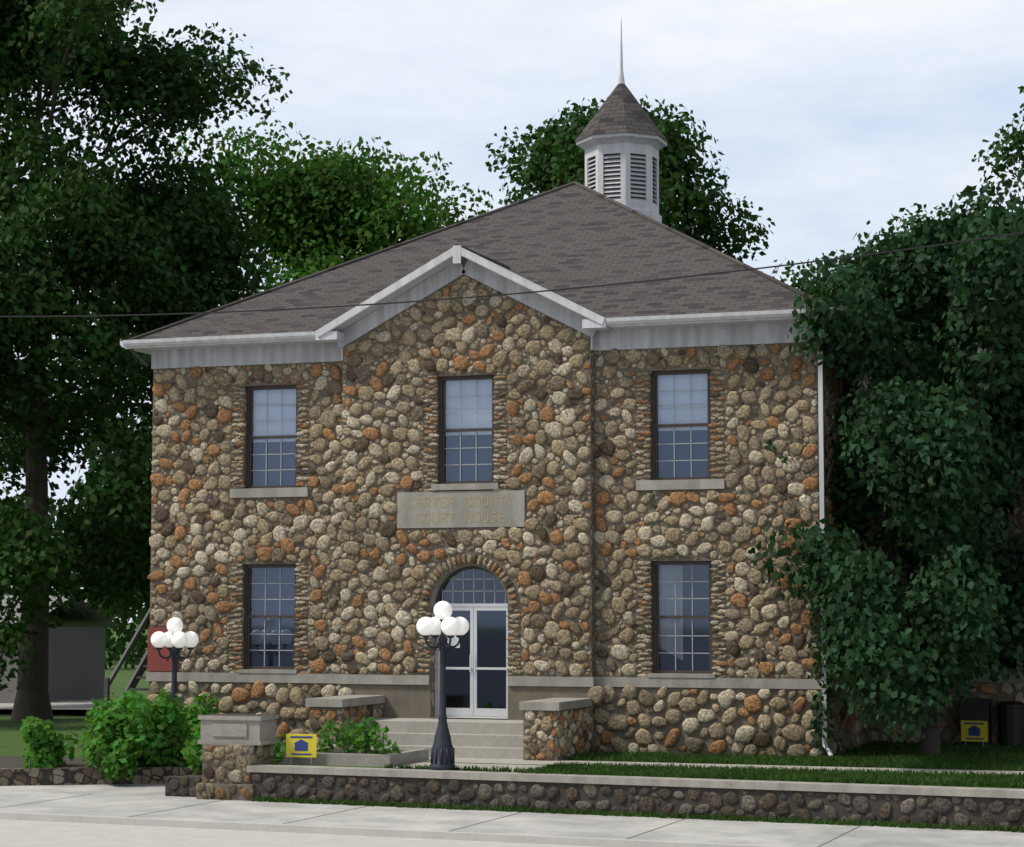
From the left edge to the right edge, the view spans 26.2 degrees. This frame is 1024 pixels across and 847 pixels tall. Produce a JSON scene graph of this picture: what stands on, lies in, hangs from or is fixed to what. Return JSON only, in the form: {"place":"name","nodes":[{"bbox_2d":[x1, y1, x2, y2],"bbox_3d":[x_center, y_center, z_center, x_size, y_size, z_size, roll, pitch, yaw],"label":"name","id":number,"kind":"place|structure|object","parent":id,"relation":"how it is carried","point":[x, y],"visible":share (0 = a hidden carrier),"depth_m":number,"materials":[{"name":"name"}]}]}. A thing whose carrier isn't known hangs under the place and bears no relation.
{"place":"outdoors","nodes":[
{"label":"outdoors","id":0,"kind":"place"},
{"bbox_2d":[305,695,592,760],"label":"stair side walls","id":1,"kind":"structure","parent":0,"point":[554,706],"depth_m":44.25,"materials":[{"name":"brown stone"}]},
{"bbox_2d":[149,257,872,756],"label":"courthouse walls","id":2,"kind":"structure","parent":0,"point":[409,701],"depth_m":45.85,"materials":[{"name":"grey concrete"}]},
{"bbox_2d":[147,627,177,670],"bbox_3d":[-7.692,4.978,48.491,0.740,0.960,0.050,-2,-5,19],"label":"red notice board","id":3,"kind":"object","parent":2,"relation":"attached to","point":[156,661],"visible":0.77,"depth_m":48.50,"materials":[{"name":"metal"}]},
{"bbox_2d":[430,566,507,719],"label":"entrance door","id":4,"kind":"structure","parent":2,"relation":"in","point":[475,597],"depth_m":48.14,"materials":[{"name":"white glass"}]},
{"bbox_2d":[244,369,712,673],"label":"windows","id":5,"kind":"structure","parent":2,"relation":"in","point":[682,625],"depth_m":46.52,"materials":[{"name":"glass"}]},
{"bbox_2d":[127,181,843,395],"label":"roof","id":6,"kind":"structure","parent":2,"relation":"on","point":[573,234],"depth_m":49.22,"materials":[{"name":"grey"}]},
{"bbox_2d":[575,19,668,222],"bbox_3d":[2.895,-7.698,58.074,2.310,6.138,2.310,-2,-5,19],"label":"cupola","id":7,"kind":"object","parent":6,"relation":"on","point":[621,140],"visible":0.8,"depth_m":57.25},
{"bbox_2d":[146,479,856,688],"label":"stone trim","id":8,"kind":"structure","parent":2,"relation":"attached to","point":[514,514],"depth_m":46.11,"materials":[{"name":"grey stone"}]},
{"bbox_2d":[407,496,513,522],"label":"courthouse sign letters","id":9,"kind":"object","parent":8,"relation":"attached to","point":[452,513],"visible":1,"depth_m":46.19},
{"bbox_2d":[120,245,894,757],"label":"roof trim","id":10,"kind":"structure","parent":2,"relation":"attached to","point":[330,341],"depth_m":46.28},
{"bbox_2d":[146,275,873,757],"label":"wall stones","id":11,"kind":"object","parent":2,"relation":"attached to","point":[852,733],"visible":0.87,"depth_m":45.84,"materials":[{"name":"brown stone"}]},
{"bbox_2d":[807,597,836,751],"bbox_3d":[6.120,4.953,43.469,0.610,3.037,0.636,-2,-5,19],"label":"ivy","id":12,"kind":"object","parent":2,"relation":"attached to","point":[816,670],"visible":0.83,"depth_m":43.37,"materials":[{"name":"green plant"}]},
{"bbox_2d":[0,784,1023,846],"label":"sidewalk","id":13,"kind":"structure","parent":0,"point":[98,815],"depth_m":36.23,"materials":[{"name":"concrete"}]},
{"bbox_2d":[0,756,201,785],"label":"low stone wall","id":14,"kind":"structure","parent":13,"relation":"on","point":[74,771],"depth_m":44.87,"materials":[{"name":"stone"}]},
{"bbox_2d":[20,687,220,781],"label":"shrubs","id":15,"kind":"object","parent":14,"relation":"on","point":[122,735],"visible":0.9,"depth_m":45.15,"materials":[{"name":"green plant"}]},
{"bbox_2d":[151,617,198,765],"bbox_3d":[-7.065,5.609,46.005,0.831,3.101,0.831,-2,-5,19],"label":"lamp post","id":16,"kind":"object","parent":14,"relation":"on","point":[174,640],"visible":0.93,"depth_m":45.97,"materials":[{"name":"metal"}]},
{"bbox_2d":[180,722,285,773],"bbox_3d":[-5.492,6.439,42.982,2.101,1.387,2.168,-2,-5,19],"label":"shrub","id":17,"kind":"object","parent":14,"relation":"on","point":[194,747],"visible":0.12,"depth_m":43.22,"materials":[{"name":"green plant"}]},
{"bbox_2d":[196,713,278,800],"bbox_3d":[-5.210,6.333,41.879,1.320,1.560,1.160,-2,-5,19],"label":"stone pedestal","id":18,"kind":"object","parent":13,"relation":"on","point":[249,731],"visible":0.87,"depth_m":41.51,"materials":[{"name":"stone"}]},
{"bbox_2d":[196,704,591,799],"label":"pier stones","id":19,"kind":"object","parent":13,"relation":"on","point":[581,716],"visible":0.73,"depth_m":42.96,"materials":[{"name":"brown stone"}]},
{"bbox_2d":[1,794,859,846],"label":"street joints and markings","id":20,"kind":"object","parent":13,"relation":"on","point":[481,822],"visible":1,"depth_m":37.01,"materials":[{"name":"grey concrete"}]},
{"bbox_2d":[165,760,1023,829],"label":"retaining wall","id":21,"kind":"structure","parent":13,"relation":"on","point":[722,787],"depth_m":38.07,"materials":[{"name":"stone"}]},
{"bbox_2d":[166,772,1023,828],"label":"retaining wall stones","id":22,"kind":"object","parent":21,"relation":"attached to","point":[939,805],"visible":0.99,"depth_m":38.02,"materials":[{"name":"stone"}]},
{"bbox_2d":[346,718,1023,774],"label":"entrance walks","id":23,"kind":"structure","parent":13,"relation":"on","point":[500,742],"depth_m":43.99,"materials":[{"name":"grey concrete"}]},
{"bbox_2d":[0,623,1023,788],"bbox_3d":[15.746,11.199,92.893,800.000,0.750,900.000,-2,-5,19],"label":"ground","id":24,"kind":"structure","parent":0,"point":[12,743],"depth_m":68.56,"materials":[{"name":"green plant"}]},
{"bbox_2d":[0,595,118,702],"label":"shed","id":25,"kind":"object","parent":24,"relation":"on","point":[76,656],"visible":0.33,"depth_m":84.30,"materials":[{"name":"grey"}]},
{"bbox_2d":[0,700,143,709],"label":"gravel lot","id":26,"kind":"structure","parent":24,"relation":"on","point":[76,704],"depth_m":78.45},
{"bbox_2d":[0,471,150,668],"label":"tree line","id":27,"kind":"object","parent":24,"relation":"on","point":[119,644],"visible":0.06,"depth_m":133.87,"materials":[{"name":"green plant"}]},
{"bbox_2d":[104,608,149,702],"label":"staircase","id":28,"kind":"structure","parent":24,"relation":"on","point":[137,676],"depth_m":51.05,"materials":[{"name":"metal"}]},
{"bbox_2d":[0,0,292,719],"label":"tree","id":29,"kind":"object","parent":24,"relation":"on","point":[148,244],"visible":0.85,"depth_m":70.14,"materials":[{"name":"green plant"}]},
{"bbox_2d":[286,734,316,764],"bbox_3d":[-3.997,6.185,41.723,0.600,0.590,0.012,-1,-5,11],"label":"yard sign","id":30,"kind":"object","parent":24,"relation":"on","point":[301,745],"visible":0.94,"depth_m":41.72,"materials":[{"name":"yellow plastic"}]},
{"bbox_2d":[114,117,493,325],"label":"tree","id":31,"kind":"object","parent":24,"relation":"on","point":[317,212],"visible":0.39,"depth_m":86.91,"materials":[{"name":"green plant"}]},
{"bbox_2d":[283,747,428,766],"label":"planter curb","id":32,"kind":"structure","parent":24,"relation":"on","point":[337,757],"depth_m":41.72,"materials":[{"name":"concrete"}]},
{"bbox_2d":[317,717,400,753],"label":"shrubs","id":33,"kind":"object","parent":32,"relation":"on","point":[367,741],"visible":0.95,"depth_m":42.26,"materials":[{"name":"green plant"}]},
{"bbox_2d":[416,601,468,770],"bbox_3d":[-1.269,4.807,40.341,0.831,3.101,0.831,-2,-5,19],"label":"lamp post","id":34,"kind":"object","parent":24,"relation":"on","point":[442,623],"visible":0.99,"depth_m":40.21,"materials":[{"name":"metal"}]},
{"bbox_2d":[485,95,775,271],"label":"tree","id":35,"kind":"object","parent":24,"relation":"on","point":[557,157],"visible":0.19,"depth_m":84.28,"materials":[{"name":"green plant"}]},
{"bbox_2d":[765,202,948,319],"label":"tree","id":36,"kind":"object","parent":24,"relation":"on","point":[801,281],"visible":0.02,"depth_m":90.71,"materials":[{"name":"green plant"}]},
{"bbox_2d":[747,167,1023,755],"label":"tree","id":37,"kind":"object","parent":24,"relation":"on","point":[939,435],"visible":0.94,"depth_m":42.62,"materials":[{"name":"green plant"}]},
{"bbox_2d":[866,403,1023,744],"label":"background building","id":38,"kind":"structure","parent":24,"relation":"on","point":[1010,689],"depth_m":47.78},
{"bbox_2d":[866,341,1001,399],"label":"courthouse rear wing roof","id":39,"kind":"structure","parent":38,"relation":"on","point":[979,351],"depth_m":49.30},
{"bbox_2d":[961,720,987,746],"bbox_3d":[9.823,6.610,46.731,0.600,0.590,0.012,-3,-6,33],"label":"yard sign","id":40,"kind":"object","parent":24,"relation":"on","point":[975,731],"visible":0.87,"depth_m":46.73,"materials":[{"name":"yellow plastic"}]},
{"bbox_2d":[958,698,1023,746],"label":"trash cans","id":41,"kind":"object","parent":24,"relation":"on","point":[1011,721],"visible":0.87,"depth_m":47.02,"materials":[{"name":"black plastic"}]},
{"bbox_2d":[971,86,1023,191],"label":"tree","id":42,"kind":"object","parent":24,"relation":"on","point":[1016,143],"visible":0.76,"depth_m":76.56,"materials":[{"name":"green plant"}]},
{"bbox_2d":[0,231,1023,316],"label":"overhead wire","id":43,"kind":"object","parent":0,"point":[534,291],"visible":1,"depth_m":36.08,"materials":[{"name":"black"}]},
{"bbox_2d":[0,0,1023,622],"label":"sky","id":44,"kind":"structure","parent":0,"point":[832,118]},
{"bbox_2d":[250,740,1023,832],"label":"lawn grass","id":45,"kind":"structure","parent":0,"point":[995,756],"depth_m":39.89,"materials":[{"name":"green plant"}]}
]}

